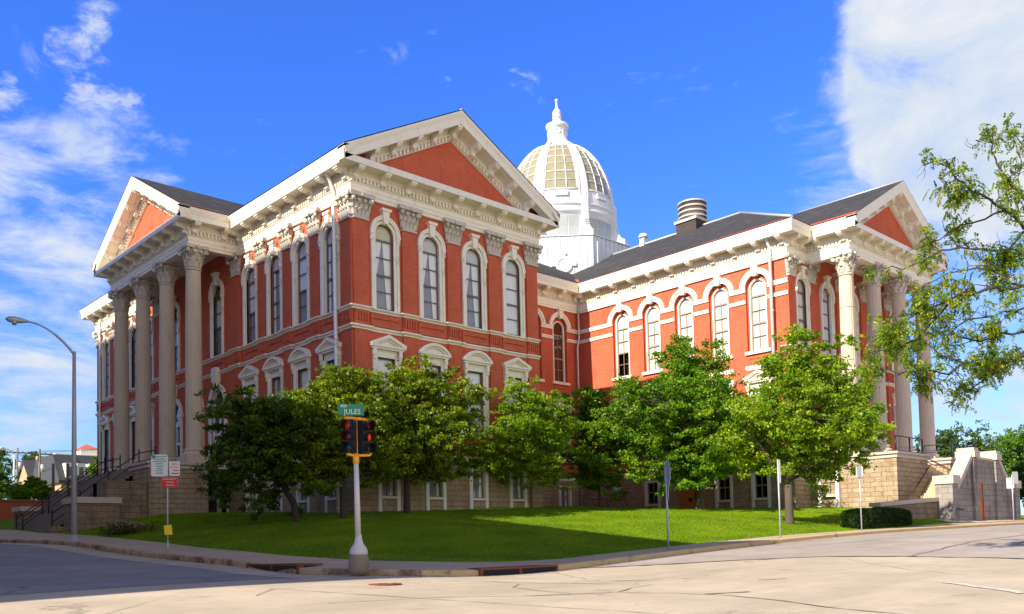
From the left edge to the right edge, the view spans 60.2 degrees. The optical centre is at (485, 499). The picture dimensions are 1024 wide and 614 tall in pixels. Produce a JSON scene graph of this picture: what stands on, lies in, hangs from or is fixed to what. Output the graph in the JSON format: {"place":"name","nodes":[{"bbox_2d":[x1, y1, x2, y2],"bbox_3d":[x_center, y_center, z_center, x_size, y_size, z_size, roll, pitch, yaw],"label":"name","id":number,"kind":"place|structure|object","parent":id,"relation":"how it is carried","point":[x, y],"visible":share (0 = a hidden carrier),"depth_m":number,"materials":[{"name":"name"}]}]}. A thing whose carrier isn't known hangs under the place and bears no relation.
{"place":"outdoors","nodes":[
{"label":"outdoors","id":0,"kind":"place"},
{"bbox_2d":[0,544,286,594],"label":"road","id":1,"kind":"structure","parent":0,"point":[25,569],"depth_m":23.11,"materials":[{"name":"grey asphalt"}]},
{"bbox_2d":[0,543,1023,613],"bbox_3d":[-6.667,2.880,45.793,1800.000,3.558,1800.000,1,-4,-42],"label":"ground","id":2,"kind":"structure","parent":0,"point":[897,584],"depth_m":16.69,"materials":[{"name":"concrete"}]},
{"bbox_2d":[0,499,47,519],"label":"brick wall","id":3,"kind":"structure","parent":2,"relation":"on","point":[6,505],"depth_m":76.74,"materials":[{"name":"brown brick"}]},
{"bbox_2d":[338,404,375,573],"bbox_3d":[-3.252,-0.288,22.392,0.906,4.330,0.610,1,-4,-42],"label":"traffic signal","id":4,"kind":"object","parent":2,"relation":"on","point":[358,437],"visible":1,"depth_m":22.36,"materials":[{"name":"grey metal"}]},
{"bbox_2d":[0,522,1023,576],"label":"kerb","id":5,"kind":"structure","parent":2,"relation":"on","point":[342,571],"depth_m":29.31,"materials":[{"name":"concrete"}]},
{"bbox_2d":[246,563,321,573],"bbox_3d":[-5.767,1.982,25.208,0.790,0.310,3.000,1,-4,-42],"label":"storm drain","id":6,"kind":"object","parent":5,"relation":"in","point":[274,567],"visible":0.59,"depth_m":24.72,"materials":[{"name":"metal"}]},
{"bbox_2d":[467,565,557,575],"bbox_3d":[0.728,2.026,24.631,3.000,0.310,0.790,1,-4,-42],"label":"storm drain","id":7,"kind":"object","parent":5,"relation":"in","point":[503,570],"visible":0.69,"depth_m":24.25,"materials":[{"name":"metal"}]},
{"bbox_2d":[68,99,975,542],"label":"courthouse","id":8,"kind":"structure","parent":2,"relation":"on","point":[454,239],"depth_m":57.30,"materials":[{"name":"red brick"}]},
{"bbox_2d":[98,415,110,472],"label":"window","id":9,"kind":"structure","parent":8,"relation":"in","point":[105,420],"depth_m":73.86,"materials":[{"name":"white glass"}]},
{"bbox_2d":[101,332,109,399],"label":"window","id":10,"kind":"structure","parent":8,"relation":"in","point":[105,360],"depth_m":74.22,"materials":[{"name":"white glass"}]},
{"bbox_2d":[128,317,135,388],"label":"window","id":11,"kind":"structure","parent":8,"relation":"in","point":[132,336],"depth_m":69.69,"materials":[{"name":"white glass"}]},
{"bbox_2d":[129,406,134,463],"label":"window","id":12,"kind":"structure","parent":8,"relation":"in","point":[131,408],"depth_m":69.37,"materials":[{"name":"white glass"}]},
{"bbox_2d":[150,309,154,380],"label":"window","id":13,"kind":"structure","parent":8,"relation":"in","point":[152,323],"depth_m":66.29,"materials":[{"name":"white glass"}]},
{"bbox_2d":[151,402,155,454],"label":"window","id":14,"kind":"structure","parent":8,"relation":"in","point":[153,406],"depth_m":65.95,"materials":[{"name":"white glass"}]},
{"bbox_2d":[174,295,180,371],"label":"window","id":15,"kind":"structure","parent":8,"relation":"in","point":[176,305],"depth_m":63.30,"materials":[{"name":"white glass"}]},
{"bbox_2d":[176,385,182,456],"bbox_3d":[-22.220,-4.953,63.149,0.590,6.750,2.720,1,-4,-42],"label":"door","id":16,"kind":"structure","parent":8,"relation":"in","point":[178,403],"depth_m":62.38,"materials":[{"name":"white glass"}]},
{"bbox_2d":[208,272,223,357],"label":"window","id":17,"kind":"structure","parent":8,"relation":"in","point":[218,314],"depth_m":58.77,"materials":[{"name":"white glass"}]},
{"bbox_2d":[206,367,227,464],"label":"window","id":18,"kind":"structure","parent":8,"relation":"in","point":[215,376],"depth_m":58.19,"materials":[{"name":"white glass"}]},
{"bbox_2d":[216,486,228,511],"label":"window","id":19,"kind":"structure","parent":8,"relation":"in","point":[219,487],"depth_m":57.61,"materials":[{"name":"black glass"}]},
{"bbox_2d":[238,365,258,434],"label":"window","id":20,"kind":"structure","parent":8,"relation":"in","point":[248,376],"depth_m":54.64,"materials":[{"name":"white glass"}]},
{"bbox_2d":[241,253,257,344],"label":"window","id":21,"kind":"structure","parent":8,"relation":"in","point":[249,295],"depth_m":55.29,"materials":[{"name":"white glass"}]},
{"bbox_2d":[245,476,257,511],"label":"window","id":22,"kind":"structure","parent":8,"relation":"in","point":[253,496],"depth_m":54.66,"materials":[{"name":"white glass"}]},
{"bbox_2d":[262,356,283,401],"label":"window","id":23,"kind":"structure","parent":8,"relation":"in","point":[272,368],"depth_m":52.56,"materials":[{"name":"white glass"}]},
{"bbox_2d":[264,240,282,335],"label":"window","id":24,"kind":"structure","parent":8,"relation":"in","point":[276,279],"depth_m":53.03,"materials":[{"name":"white glass"}]},
{"bbox_2d":[269,481,282,511],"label":"window","id":25,"kind":"structure","parent":8,"relation":"in","point":[281,501],"depth_m":51.50,"materials":[{"name":"white glass"}]},
{"bbox_2d":[290,225,309,325],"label":"window","id":26,"kind":"structure","parent":8,"relation":"in","point":[302,267],"depth_m":50.74,"materials":[{"name":"white glass"}]},
{"bbox_2d":[288,347,311,393],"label":"window","id":27,"kind":"structure","parent":8,"relation":"in","point":[299,359],"depth_m":50.27,"materials":[{"name":"white glass"}]},
{"bbox_2d":[296,482,309,512],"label":"window","id":28,"kind":"structure","parent":8,"relation":"in","point":[298,496],"depth_m":50.08,"materials":[{"name":"white glass"}]},
{"bbox_2d":[315,337,341,395],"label":"window","id":29,"kind":"structure","parent":8,"relation":"in","point":[325,350],"depth_m":47.89,"materials":[{"name":"white glass"}]},
{"bbox_2d":[318,210,340,315],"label":"window","id":30,"kind":"structure","parent":8,"relation":"in","point":[325,246],"depth_m":48.52,"materials":[{"name":"white glass"}]},
{"bbox_2d":[325,482,335,512],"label":"window","id":31,"kind":"structure","parent":8,"relation":"in","point":[327,498],"depth_m":47.78,"materials":[{"name":"white glass"}]},
{"bbox_2d":[369,207,400,312],"bbox_3d":[-5.466,-13.004,47.926,2.000,5.530,0.590,1,-4,-42],"label":"window","id":32,"kind":"structure","parent":8,"relation":"in","point":[380,237],"depth_m":48.18,"materials":[{"name":"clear glass"}]},
{"bbox_2d":[369,335,406,430],"bbox_3d":[-5.306,-6.309,47.588,2.340,5.100,0.630,1,-4,-42],"label":"window","id":33,"kind":"structure","parent":8,"relation":"in","point":[388,347],"depth_m":47.67,"materials":[{"name":"white glass"}]},
{"bbox_2d":[378,476,400,511],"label":"window","id":34,"kind":"structure","parent":8,"relation":"in","point":[385,490],"depth_m":47.56,"materials":[{"name":"white glass"}]},
{"bbox_2d":[416,221,445,321],"bbox_3d":[-3.075,-12.952,50.083,2.000,5.530,0.590,1,-4,-42],"label":"window","id":35,"kind":"structure","parent":8,"relation":"in","point":[428,266],"depth_m":50.35,"materials":[{"name":"clear glass"}]},
{"bbox_2d":[418,343,451,416],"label":"window","id":36,"kind":"structure","parent":8,"relation":"in","point":[440,355],"depth_m":49.93,"materials":[{"name":"white glass"}]},
{"bbox_2d":[426,474,446,510],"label":"window","id":37,"kind":"structure","parent":8,"relation":"in","point":[432,491],"depth_m":49.71,"materials":[{"name":"white glass"}]},
{"bbox_2d":[460,233,487,329],"bbox_3d":[-0.685,-12.900,52.239,2.000,5.530,0.590,1,-4,-42],"label":"window","id":38,"kind":"structure","parent":8,"relation":"in","point":[473,302],"depth_m":52.50,"materials":[{"name":"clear glass"}]},
{"bbox_2d":[462,350,492,437],"bbox_3d":[-0.525,-6.196,51.901,2.260,5.080,0.630,1,-4,-42],"label":"window","id":39,"kind":"structure","parent":8,"relation":"in","point":[477,361],"depth_m":52.21,"materials":[{"name":"white glass"}]},
{"bbox_2d":[469,468,488,508],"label":"window","id":40,"kind":"structure","parent":8,"relation":"in","point":[478,488],"depth_m":51.91,"materials":[{"name":"white glass"}]},
{"bbox_2d":[500,245,525,336],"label":"window","id":41,"kind":"structure","parent":8,"relation":"in","point":[511,323],"depth_m":54.65,"materials":[{"name":"white glass"}]},
{"bbox_2d":[502,357,531,440],"bbox_3d":[1.865,-6.154,54.058,2.340,5.100,0.630,1,-4,-42],"label":"window","id":42,"kind":"structure","parent":8,"relation":"in","point":[516,367],"depth_m":54.05,"materials":[{"name":"white glass"}]},
{"bbox_2d":[509,470,527,507],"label":"window","id":43,"kind":"structure","parent":8,"relation":"in","point":[517,493],"depth_m":54.06,"materials":[{"name":"white glass"}]},
{"bbox_2d":[538,303,545,377],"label":"window","id":44,"kind":"structure","parent":8,"relation":"in","point":[540,314],"depth_m":69.34,"materials":[{"name":"white glass"}]},
{"bbox_2d":[548,308,570,385],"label":"window","id":45,"kind":"structure","parent":8,"relation":"in","point":[559,314],"depth_m":71.00,"materials":[{"name":"white glass"}]},
{"bbox_2d":[553,402,572,462],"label":"window","id":46,"kind":"structure","parent":8,"relation":"in","point":[556,453],"depth_m":70.46,"materials":[{"name":"white glass"}]},
{"bbox_2d":[559,486,571,506],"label":"window","id":47,"kind":"structure","parent":8,"relation":"in","point":[565,498],"depth_m":70.46,"materials":[{"name":"white glass"}]},
{"bbox_2d":[608,301,633,379],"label":"window","id":48,"kind":"structure","parent":8,"relation":"in","point":[621,323],"depth_m":69.18,"materials":[{"name":"white glass"}]},
{"bbox_2d":[637,292,664,375],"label":"window","id":49,"kind":"structure","parent":8,"relation":"in","point":[652,316],"depth_m":67.02,"materials":[{"name":"white glass"}]},
{"bbox_2d":[644,480,660,507],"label":"window","id":50,"kind":"structure","parent":8,"relation":"in","point":[646,486],"depth_m":66.62,"materials":[{"name":"white wood"}]},
{"bbox_2d":[669,283,697,359],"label":"window","id":51,"kind":"structure","parent":8,"relation":"in","point":[685,316],"depth_m":64.76,"materials":[{"name":"white glass"}]},
{"bbox_2d":[679,485,694,508],"bbox_3d":[14.838,-0.019,64.010,0.180,2.360,1.720,1,-4,-42],"label":"door","id":52,"kind":"structure","parent":8,"relation":"in","point":[686,498],"depth_m":64.17,"materials":[{"name":"orange wood"}]},
{"bbox_2d":[703,273,733,356],"bbox_3d":[16.594,-12.853,62.395,0.630,6.120,2.480,1,-4,-42],"label":"window","id":53,"kind":"structure","parent":8,"relation":"in","point":[719,299],"depth_m":62.56,"materials":[{"name":"white glass"}]},
{"bbox_2d":[714,475,733,507],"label":"window","id":54,"kind":"structure","parent":8,"relation":"in","point":[716,482],"depth_m":61.94,"materials":[{"name":"white wood"}]},
{"bbox_2d":[739,263,772,355],"bbox_3d":[18.570,-13.002,60.209,0.630,6.120,2.480,1,-4,-42],"label":"window","id":55,"kind":"structure","parent":8,"relation":"in","point":[757,289],"depth_m":60.40,"materials":[{"name":"white glass"}]},
{"bbox_2d":[742,370,773,443],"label":"window","id":56,"kind":"structure","parent":8,"relation":"in","point":[751,377],"depth_m":60.08,"materials":[{"name":"white stone"}]},
{"bbox_2d":[751,473,770,508],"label":"window","id":57,"kind":"structure","parent":8,"relation":"in","point":[754,485],"depth_m":59.92,"materials":[{"name":"white wood"}]},
{"bbox_2d":[795,266,811,347],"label":"window","id":58,"kind":"structure","parent":8,"relation":"in","point":[801,306],"depth_m":60.20,"materials":[{"name":"white glass"}]},
{"bbox_2d":[819,275,835,354],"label":"window","id":59,"kind":"structure","parent":8,"relation":"in","point":[825,289],"depth_m":62.53,"materials":[{"name":"white glass"}]},
{"bbox_2d":[817,471,840,506],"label":"window","id":60,"kind":"structure","parent":8,"relation":"in","point":[837,486],"depth_m":57.86,"materials":[{"name":"white wood"}]},
{"bbox_2d":[854,286,859,361],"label":"window","id":61,"kind":"structure","parent":8,"relation":"in","point":[855,296],"depth_m":65.14,"materials":[{"name":"white glass"}]},
{"bbox_2d":[439,572,1022,592],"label":"road markings","id":62,"kind":"object","parent":2,"relation":"on","point":[1009,590],"visible":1,"depth_m":15.90,"materials":[{"name":"white paint"}]},
{"bbox_2d":[845,112,1023,415],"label":"locust tree","id":63,"kind":"object","parent":2,"relation":"on","point":[991,364],"visible":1,"depth_m":22.98,"materials":[{"name":"green plant"}]},
{"bbox_2d":[909,447,1021,520],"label":"staircase","id":64,"kind":"structure","parent":2,"relation":"on","point":[972,485],"depth_m":56.86,"materials":[{"name":"grey stone"}]},
{"bbox_2d":[979,483,984,519],"bbox_3d":[32.183,0.291,57.336,1.060,2.740,0.170,1,-4,-42],"label":"door","id":65,"kind":"structure","parent":64,"relation":"in","point":[981,485],"depth_m":57.52,"materials":[{"name":"wood"}]},
{"bbox_2d":[0,507,1023,561],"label":"lawn","id":66,"kind":"structure","parent":0,"point":[6,524],"depth_m":40.11,"materials":[{"name":"green plant"}]},
{"bbox_2d":[11,446,155,532],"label":"entrance staircase","id":67,"kind":"structure","parent":66,"relation":"on","point":[114,496],"depth_m":50.86,"materials":[{"name":"grey stone"}]},
{"bbox_2d":[90,520,163,534],"bbox_3d":[-17.915,1.405,43.648,2.882,0.759,4.967,1,-4,-42],"label":"shrub","id":68,"kind":"object","parent":66,"relation":"on","point":[125,528],"visible":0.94,"depth_m":42.77,"materials":[{"name":"green plant"}]},
{"bbox_2d":[114,520,145,527],"bbox_3d":[-18.439,1.392,45.675,1.602,0.712,2.912,1,-4,-42],"label":"boulder","id":69,"kind":"object","parent":66,"relation":"on","point":[130,522],"visible":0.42,"depth_m":45.13,"materials":[{"name":"stone"}]},
{"bbox_2d":[190,383,340,521],"bbox_3d":[-10.086,-1.953,41.466,7.311,6.562,6.896,-1,-3,-10],"label":"tree","id":70,"kind":"object","parent":66,"relation":"on","point":[259,448],"visible":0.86,"depth_m":39.91,"materials":[{"name":"green plant"}]},
{"bbox_2d":[255,362,415,518],"bbox_3d":[-6.499,-2.740,41.646,8.077,7.736,6.576,1,-4,-42],"label":"tree","id":71,"kind":"object","parent":66,"relation":"on","point":[334,463],"visible":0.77,"depth_m":40.82,"materials":[{"name":"green plant"}]},
{"bbox_2d":[360,353,509,513],"bbox_3d":[-3.293,-3.347,45.331,9.650,8.612,6.996,1,-4,-42],"label":"tree","id":72,"kind":"object","parent":66,"relation":"on","point":[433,450],"visible":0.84,"depth_m":44.74,"materials":[{"name":"green plant"}]},
{"bbox_2d":[473,375,584,507],"bbox_3d":[2.721,-3.260,52.131,7.806,8.112,6.084,1,-4,-42],"label":"tree","id":73,"kind":"object","parent":66,"relation":"on","point":[548,437],"visible":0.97,"depth_m":51.12,"materials":[{"name":"green plant"}]},
{"bbox_2d":[557,385,647,506],"bbox_3d":[7.623,-3.358,58.246,7.005,8.227,6.229,1,-4,-42],"label":"tree","id":74,"kind":"object","parent":66,"relation":"on","point":[599,457],"visible":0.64,"depth_m":57.40,"materials":[{"name":"green plant"}]},
{"bbox_2d":[591,331,768,509],"bbox_3d":[13.245,-4.946,55.835,13.056,11.636,10.473,1,-4,-42],"label":"tree","id":75,"kind":"object","parent":66,"relation":"on","point":[671,430],"visible":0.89,"depth_m":53.86,"materials":[{"name":"green plant"}]},
{"bbox_2d":[694,322,896,523],"bbox_3d":[16.330,-3.734,45.523,10.989,10.448,9.253,1,-4,-42],"label":"tree","id":76,"kind":"object","parent":66,"relation":"on","point":[846,425],"visible":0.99,"depth_m":44.11,"materials":[{"name":"green plant"}]},
{"bbox_2d":[839,507,912,528],"bbox_3d":[20.928,1.063,47.073,7.115,1.330,1.474,1,-4,-42],"label":"clipped hedge","id":77,"kind":"object","parent":66,"relation":"on","point":[849,518],"visible":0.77,"depth_m":45.71,"materials":[{"name":"green plant"}]},
{"bbox_2d":[869,497,938,521],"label":"retaining wall","id":78,"kind":"structure","parent":66,"relation":"on","point":[921,508],"depth_m":52.21,"materials":[{"name":"stone"}]},
{"bbox_2d":[913,419,1010,473],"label":"tree","id":79,"kind":"object","parent":66,"relation":"on","point":[945,436],"visible":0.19,"depth_m":90.65,"materials":[{"name":"green plant"}]},
{"bbox_2d":[1005,448,1023,502],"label":"tree","id":80,"kind":"object","parent":66,"relation":"on","point":[1020,474],"visible":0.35,"depth_m":80.59,"materials":[{"name":"green plant"}]},
{"bbox_2d":[0,521,1023,569],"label":"sidewalk","id":81,"kind":"structure","parent":0,"point":[147,546],"depth_m":30.35,"materials":[{"name":"concrete"}]},
{"bbox_2d":[5,316,79,540],"bbox_3d":[-19.499,-3.049,38.883,2.997,9.830,0.475,1,-3,-34],"label":"street lamp","id":82,"kind":"object","parent":81,"relation":"on","point":[14,320],"visible":0.96,"depth_m":39.42,"materials":[{"name":"grey metal"}]},
{"bbox_2d":[151,454,179,551],"bbox_3d":[-11.619,0.180,32.089,1.030,3.650,0.090,-1,-3,-4],"label":"parking sign","id":83,"kind":"object","parent":81,"relation":"on","point":[159,465],"visible":0.99,"depth_m":32.10,"materials":[{"name":"metal"}]},
{"bbox_2d":[664,459,669,549],"bbox_3d":[6.280,0.216,30.404,0.091,3.195,0.750,-1,-3,-2],"label":"sign post","id":84,"kind":"object","parent":81,"relation":"on","point":[667,473],"visible":0.91,"depth_m":30.38,"materials":[{"name":"metal"}]},
{"bbox_2d":[777,459,780,537],"bbox_3d":[11.879,-0.009,35.618,0.081,3.250,0.300,-1,-3,0],"label":"sign post","id":85,"kind":"object","parent":81,"relation":"on","point":[778,472],"visible":0.85,"depth_m":35.60,"materials":[{"name":"metal"}]},
{"bbox_2d":[856,466,862,530],"bbox_3d":[17.217,-0.017,40.413,0.304,3.050,0.214,-2,-3,15],"label":"sign post","id":86,"kind":"object","parent":81,"relation":"on","point":[859,472],"visible":0.91,"depth_m":40.44,"materials":[{"name":"metal"}]},
{"bbox_2d":[1006,472,1017,521],"bbox_3d":[32.518,-0.118,54.250,0.671,3.195,0.224,-2,-3,11],"label":"sign post","id":87,"kind":"object","parent":81,"relation":"on","point":[1011,481],"visible":0.91,"depth_m":54.26,"materials":[{"name":"metal"}]},
{"bbox_2d":[0,0,1023,514],"label":"sky","id":88,"kind":"structure","parent":0,"point":[790,107],"materials":[{"name":"blue"}]},
{"bbox_2d":[582,524,1023,567],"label":"road","id":89,"kind":"structure","parent":0,"point":[915,542],"depth_m":28.78,"materials":[{"name":"grey concrete"}]},
{"bbox_2d":[258,529,1023,613],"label":"road cracks","id":90,"kind":"object","parent":89,"relation":"on","point":[716,593],"visible":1,"depth_m":17.02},
{"bbox_2d":[938,519,1023,521],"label":"sidewalk","id":91,"kind":"structure","parent":0,"point":[982,520],"depth_m":56.10,"materials":[{"name":"concrete"}]},
{"bbox_3d":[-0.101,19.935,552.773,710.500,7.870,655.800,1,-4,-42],"label":"terrain","id":92,"kind":"structure","parent":0,"visible":0},
{"bbox_2d":[0,447,14,482],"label":"street lamp","id":93,"kind":"object","parent":92,"relation":"on","point":[2,448],"visible":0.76,"depth_m":118.07,"materials":[{"name":"white metal"}]},
{"bbox_2d":[0,450,21,479],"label":"tree","id":94,"kind":"object","parent":92,"relation":"on","point":[9,470],"visible":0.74,"depth_m":164.66,"materials":[{"name":"green plant"}]},
{"bbox_2d":[0,467,22,499],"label":"tree","id":95,"kind":"object","parent":92,"relation":"on","point":[10,484],"visible":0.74,"depth_m":104.54,"materials":[{"name":"green plant"}]},
{"bbox_2d":[6,448,27,482],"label":"utility pole","id":96,"kind":"object","parent":92,"relation":"on","point":[19,465],"visible":0.8,"depth_m":125.14,"materials":[{"name":"grey wood"}]},
{"bbox_2d":[8,485,32,499],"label":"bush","id":97,"kind":"object","parent":92,"relation":"on","point":[19,492],"visible":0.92,"depth_m":79.48,"materials":[{"name":"green plant"}]},
{"bbox_2d":[11,451,38,472],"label":"tree","id":98,"kind":"object","parent":92,"relation":"on","point":[26,457],"visible":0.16,"depth_m":173.92,"materials":[{"name":"green plant"}]},
{"bbox_2d":[19,456,43,499],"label":"house","id":99,"kind":"structure","parent":92,"relation":"on","point":[27,469],"depth_m":131.65,"materials":[{"name":"beige brick"}]},
{"bbox_2d":[20,475,47,499],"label":"tree","id":100,"kind":"object","parent":92,"relation":"on","point":[32,482],"visible":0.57,"depth_m":91.41,"materials":[{"name":"green plant"}]},
{"bbox_2d":[27,449,51,478],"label":"utility pole","id":101,"kind":"object","parent":92,"relation":"on","point":[41,467],"visible":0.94,"depth_m":112.10,"materials":[{"name":"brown wood"}]},
{"bbox_2d":[32,484,52,499],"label":"tree","id":102,"kind":"object","parent":92,"relation":"on","point":[44,490],"visible":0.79,"depth_m":79.47,"materials":[{"name":"green plant"}]},
{"bbox_2d":[52,463,54,490],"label":"utility pole","id":103,"kind":"object","parent":92,"relation":"on","point":[53,475],"visible":0.65,"depth_m":84.01,"materials":[{"name":"brown wood"}]},
{"bbox_2d":[33,454,96,499],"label":"mansard house","id":104,"kind":"structure","parent":92,"relation":"on","point":[60,461],"depth_m":116.42,"materials":[{"name":"beige brick"}]},
{"bbox_2d":[55,444,96,455],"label":"apartment building","id":105,"kind":"structure","parent":92,"relation":"on","point":[92,451],"depth_m":172.81,"materials":[{"name":"beige brick"}]},
{"bbox_2d":[86,456,96,474],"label":"tree","id":106,"kind":"object","parent":92,"relation":"on","point":[92,464],"visible":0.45,"depth_m":109.37,"materials":[{"name":"green plant"}]},
{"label":"terrain","id":107,"kind":"structure","parent":0,"visible":0},
{"bbox_2d":[968,423,1014,476],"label":"tree","id":108,"kind":"object","parent":107,"relation":"on","point":[981,429],"visible":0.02,"depth_m":100.60,"materials":[{"name":"green plant"}]},
{"bbox_2d":[990,424,1023,477],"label":"tree","id":109,"kind":"object","parent":107,"relation":"on","point":[1009,440],"visible":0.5,"depth_m":88.88,"materials":[{"name":"green plant"}]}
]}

